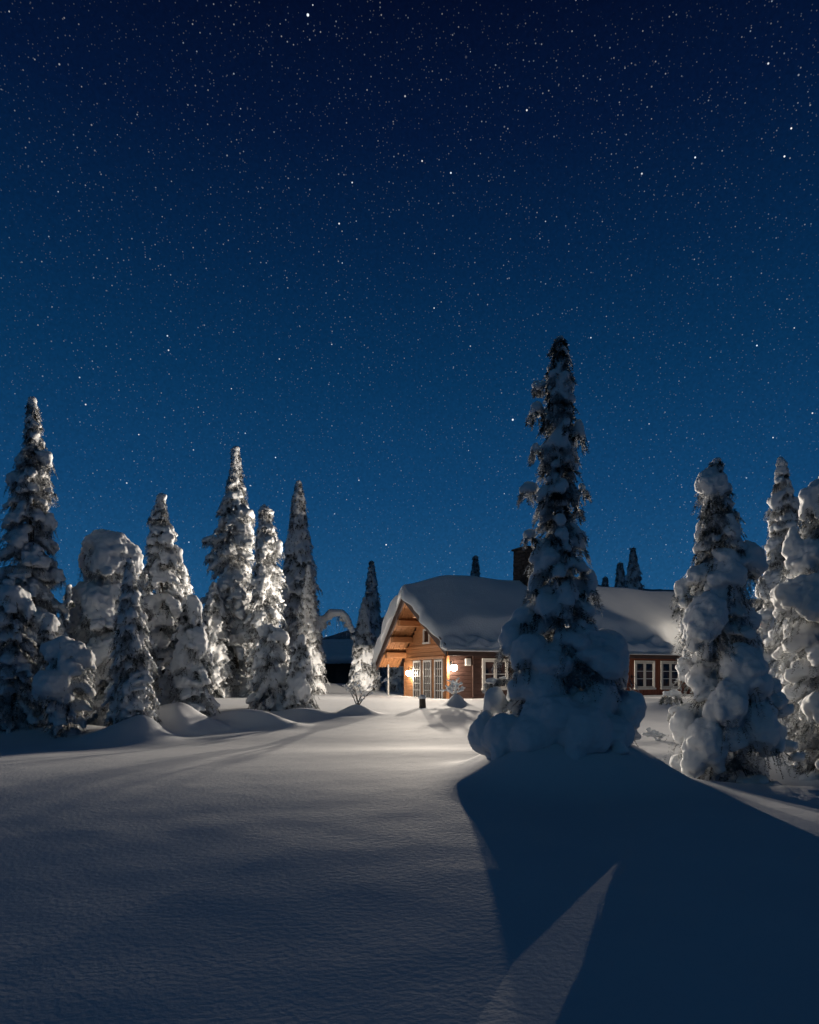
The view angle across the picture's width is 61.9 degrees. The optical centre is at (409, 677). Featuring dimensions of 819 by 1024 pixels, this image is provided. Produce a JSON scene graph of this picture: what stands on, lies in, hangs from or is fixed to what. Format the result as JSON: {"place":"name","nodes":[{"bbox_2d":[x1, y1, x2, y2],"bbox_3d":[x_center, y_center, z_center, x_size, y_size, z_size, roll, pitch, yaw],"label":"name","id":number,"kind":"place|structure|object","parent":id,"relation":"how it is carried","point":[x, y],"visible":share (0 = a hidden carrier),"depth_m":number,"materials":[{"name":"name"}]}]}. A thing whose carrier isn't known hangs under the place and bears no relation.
{"place":"outdoors","nodes":[
{"label":"outdoors","id":0,"kind":"place"},
{"bbox_2d":[0,680,818,1023],"bbox_3d":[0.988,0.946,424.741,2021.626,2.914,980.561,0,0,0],"label":"snow ground","id":1,"kind":"structure","parent":0,"point":[342,856],"depth_m":4.83,"materials":[{"name":"white snow"}]},
{"bbox_2d":[0,585,39,733],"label":"snowy sapling","id":2,"kind":"object","parent":1,"relation":"on","point":[18,670],"visible":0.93,"depth_m":15.37,"materials":[{"name":"white snow"}]},
{"bbox_2d":[0,396,68,716],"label":"snowy spruce","id":3,"kind":"object","parent":1,"relation":"on","point":[36,573],"visible":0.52,"depth_m":17.28,"materials":[{"name":"white plant"}]},
{"bbox_2d":[30,612,60,727],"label":"snowy sapling","id":4,"kind":"object","parent":1,"relation":"on","point":[48,630],"visible":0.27,"depth_m":15.72,"materials":[{"name":"white snow"}]},
{"bbox_2d":[28,635,100,738],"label":"snowy sapling","id":5,"kind":"object","parent":1,"relation":"on","point":[62,678],"visible":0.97,"depth_m":14.89,"materials":[{"name":"white snow"}]},
{"bbox_2d":[59,584,75,696],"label":"snowy spruce","id":6,"kind":"object","parent":1,"relation":"on","point":[67,600],"visible":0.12,"depth_m":25.80,"materials":[{"name":"white plant"}]},
{"bbox_2d":[65,529,156,726],"bbox_3d":[-8.193,-0.721,18.584,2.525,6.544,2.678,0,0,0],"label":"snowy spruce","id":7,"kind":"object","parent":1,"relation":"on","point":[104,555],"visible":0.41,"depth_m":17.96,"materials":[{"name":"white plant"}]},
{"bbox_2d":[101,558,161,728],"bbox_3d":[-6.284,-0.575,15.406,1.310,4.258,1.327,0,0,0],"label":"snowy spruce","id":8,"kind":"object","parent":1,"relation":"on","point":[129,691],"visible":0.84,"depth_m":15.17,"materials":[{"name":"white plant"}]},
{"bbox_2d":[137,570,152,599],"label":"snowy spruce","id":9,"kind":"object","parent":1,"relation":"on","point":[141,588],"visible":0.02,"depth_m":24.80,"materials":[{"name":"white plant"}]},
{"bbox_2d":[140,493,189,707],"bbox_3d":[-7.507,-1.838,21.488,2.467,7.962,2.450,0,0,0],"label":"snowy spruce","id":10,"kind":"object","parent":1,"relation":"on","point":[166,602],"visible":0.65,"depth_m":21.10,"materials":[{"name":"white plant"}]},
{"bbox_2d":[176,565,193,597],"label":"snowy spruce","id":11,"kind":"object","parent":1,"relation":"on","point":[186,577],"visible":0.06,"depth_m":29.87,"materials":[{"name":"white plant"}]},
{"bbox_2d":[166,594,219,717],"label":"snowy spruce","id":12,"kind":"object","parent":1,"relation":"on","point":[192,657],"visible":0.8,"depth_m":19.92,"materials":[{"name":"white plant"}]},
{"bbox_2d":[202,582,236,697],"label":"snowy spruce","id":13,"kind":"object","parent":1,"relation":"on","point":[214,612],"visible":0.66,"depth_m":31.56,"materials":[{"name":"white plant"}]},
{"bbox_2d":[200,446,255,697],"bbox_3d":[-8.713,-4.228,33.584,5.101,14.206,4.962,0,0,0],"label":"snowy spruce","id":14,"kind":"object","parent":1,"relation":"on","point":[233,542],"visible":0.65,"depth_m":32.92,"materials":[{"name":"white plant"}]},
{"bbox_2d":[242,504,288,694],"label":"snowy spruce","id":15,"kind":"object","parent":1,"relation":"on","point":[266,578],"visible":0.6,"depth_m":31.67,"materials":[{"name":"white plant"}]},
{"bbox_2d":[245,623,291,710],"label":"snowy sapling","id":16,"kind":"object","parent":1,"relation":"on","point":[270,664],"visible":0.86,"depth_m":23.59,"materials":[{"name":"white snow"}]},
{"bbox_2d":[282,634,319,709],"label":"snowy sapling","id":17,"kind":"object","parent":1,"relation":"on","point":[299,691],"visible":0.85,"depth_m":23.11,"materials":[{"name":"white snow"}]},
{"bbox_2d":[279,480,330,686],"bbox_3d":[-6.431,-4.300,39.587,3.719,14.275,3.368,0,0,35],"label":"snowy spruce","id":18,"kind":"object","parent":1,"relation":"on","point":[298,553],"visible":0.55,"depth_m":38.98,"materials":[{"name":"white plant"}]},
{"bbox_2d":[292,565,328,694],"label":"snowy spruce","id":19,"kind":"object","parent":1,"relation":"on","point":[309,628],"visible":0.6,"depth_m":35.64,"materials":[{"name":"white plant"}]},
{"bbox_2d":[319,609,355,654],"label":"bent birch","id":20,"kind":"object","parent":1,"relation":"on","point":[329,614],"visible":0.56,"depth_m":37.72,"materials":[{"name":"white plant"}]},
{"bbox_2d":[321,639,353,683],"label":"dark cabin","id":21,"kind":"object","parent":1,"relation":"on","point":[338,659],"visible":0.47,"depth_m":51.95,"materials":[{"name":"brown wood"}]},
{"bbox_2d":[336,665,346,683],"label":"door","id":22,"kind":"structure","parent":21,"relation":"in","point":[341,670],"depth_m":51.96,"materials":[{"name":"black"}]},
{"bbox_2d":[346,597,381,690],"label":"snowy spruce","id":23,"kind":"object","parent":1,"relation":"on","point":[365,642],"visible":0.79,"depth_m":41.02,"materials":[{"name":"white plant"}]},
{"bbox_2d":[342,670,390,704],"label":"frosted sapling","id":24,"kind":"object","parent":1,"relation":"on","point":[352,688],"visible":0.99,"depth_m":22.06,"materials":[{"name":"white plant"}]},
{"bbox_2d":[364,560,386,687],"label":"snowy spruce","id":25,"kind":"object","parent":1,"relation":"on","point":[372,594],"visible":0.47,"depth_m":45.68,"materials":[{"name":"green plant"}]},
{"bbox_2d":[384,667,403,691],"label":"snowy spruce","id":26,"kind":"object","parent":1,"relation":"on","point":[396,680],"visible":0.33,"depth_m":40.39,"materials":[{"name":"white plant"}]},
{"bbox_2d":[418,695,425,707],"bbox_3d":[0.460,0.909,24.500,0.294,0.575,0.290,0,0,0],"label":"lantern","id":27,"kind":"object","parent":1,"relation":"on","point":[422,701],"visible":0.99,"depth_m":24.40,"materials":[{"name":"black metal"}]},
{"bbox_2d":[440,678,465,694],"bbox_3d":[1.680,0.379,26.127,0.795,0.751,0.832,0,0,-45],"label":"snowy shrub","id":28,"kind":"object","parent":1,"relation":"on","point":[454,685],"visible":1,"depth_m":26.07,"materials":[{"name":"white snow"}]},
{"bbox_2d":[470,555,479,576],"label":"snowy spruce","id":29,"kind":"object","parent":1,"relation":"on","point":[475,568],"visible":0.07,"depth_m":69.77,"materials":[{"name":"green plant"}]},
{"bbox_2d":[371,546,692,698],"bbox_3d":[8.049,-2.526,34.707,18.712,7.853,7.680,0,0,-26],"label":"log cabin","id":30,"kind":"object","parent":1,"relation":"on","point":[437,633],"visible":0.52,"depth_m":32.05,"materials":[{"name":"orange wood"}]},
{"bbox_2d":[413,660,420,696],"bbox_3d":[0.341,0.125,32.558,0.102,1.850,0.800,0,0,-26],"label":"glazed door","id":31,"kind":"structure","parent":30,"relation":"in","point":[416,664],"depth_m":32.56,"materials":[{"name":"white paint"}]},
{"bbox_2d":[422,629,430,643],"bbox_3d":[0.781,-1.900,31.655,0.083,0.700,0.710,0,0,-26],"label":"attic window","id":32,"kind":"structure","parent":30,"relation":"in","point":[426,637],"depth_m":31.70,"materials":[{"name":"white paint"}]},
{"bbox_2d":[423,660,431,697],"bbox_3d":[0.804,0.125,31.605,0.102,1.850,0.800,0,0,-26],"label":"glazed door","id":33,"kind":"structure","parent":30,"relation":"in","point":[427,664],"depth_m":31.63,"materials":[{"name":"white paint"}]},
{"bbox_2d":[434,659,442,698],"bbox_3d":[1.283,0.125,30.601,0.102,1.850,0.780,0,0,-26],"label":"glazed door","id":34,"kind":"structure","parent":30,"relation":"in","point":[438,664],"depth_m":30.66,"materials":[{"name":"white paint"}]},
{"bbox_2d":[481,658,508,689],"bbox_3d":[3.909,-0.140,30.988,1.460,1.440,0.110,0,0,-26],"label":"window","id":35,"kind":"structure","parent":30,"relation":"in","point":[487,670],"depth_m":30.96,"materials":[{"name":"white paint"}]},
{"bbox_2d":[633,660,655,689],"bbox_3d":[12.030,-0.115,34.872,1.460,1.490,0.110,0,0,-26],"label":"window","id":36,"kind":"structure","parent":30,"relation":"in","point":[644,671],"depth_m":34.86,"materials":[{"name":"white paint"}]},
{"bbox_2d":[660,661,681,689],"bbox_3d":[13.650,-0.115,35.656,1.460,1.490,0.110,0,0,-26],"label":"window","id":37,"kind":"structure","parent":30,"relation":"in","point":[668,673],"depth_m":35.63,"materials":[{"name":"white paint"}]},
{"bbox_2d":[467,335,646,759],"bbox_3d":[1.948,-1.511,8.690,2.418,5.794,2.000,0,0,0],"label":"snowy spruce","id":38,"kind":"object","parent":1,"relation":"on","point":[566,685],"visible":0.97,"depth_m":8.54,"materials":[{"name":"white plant"}]},
{"bbox_2d":[601,576,608,586],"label":"snowy spruce","id":39,"kind":"object","parent":1,"relation":"on","point":[605,581],"visible":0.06,"depth_m":71.77,"materials":[{"name":"green plant"}]},
{"bbox_2d":[614,561,625,586],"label":"snowy spruce","id":40,"kind":"object","parent":1,"relation":"on","point":[620,576],"visible":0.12,"depth_m":65.75,"materials":[{"name":"green plant"}]},
{"bbox_2d":[621,547,644,589],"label":"snowy spruce","id":41,"kind":"object","parent":1,"relation":"on","point":[633,578],"visible":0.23,"depth_m":61.61,"materials":[{"name":"green plant"}]},
{"bbox_2d":[642,727,665,740],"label":"frosted sapling","id":42,"kind":"object","parent":1,"relation":"on","point":[654,733],"visible":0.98,"depth_m":15.04,"materials":[{"name":"white plant"}]},
{"bbox_2d":[659,457,808,785],"bbox_3d":[4.854,-0.366,10.163,2.287,5.845,2.229,0,0,0],"label":"snowy spruce","id":43,"kind":"object","parent":1,"relation":"on","point":[725,725],"visible":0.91,"depth_m":9.72,"materials":[{"name":"white plant"}]},
{"bbox_2d":[751,456,799,676],"bbox_3d":[8.415,-1.379,15.512,2.054,7.284,1.928,0,0,0],"label":"snowy spruce","id":44,"kind":"object","parent":1,"relation":"on","point":[783,503],"visible":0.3,"depth_m":15.33,"materials":[{"name":"white plant"}]},
{"bbox_2d":[774,649,806,750],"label":"snowy spruce","id":45,"kind":"object","parent":1,"relation":"on","point":[780,676],"visible":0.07,"depth_m":13.03,"materials":[{"name":"white plant"}]},
{"bbox_2d":[764,476,818,780],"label":"snowy spruce","id":46,"kind":"object","parent":1,"relation":"on","point":[795,596],"visible":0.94,"depth_m":10.80,"materials":[{"name":"white plant"}]},
{"bbox_2d":[0,0,818,637],"label":"sky","id":47,"kind":"structure","parent":0,"point":[345,246],"materials":[{"name":"blue"}]},
{"bbox_2d":[323,585,770,667],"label":"hill","id":48,"kind":"structure","parent":0,"point":[340,635],"depth_m":389.94,"materials":[{"name":"white snow"}]}
]}

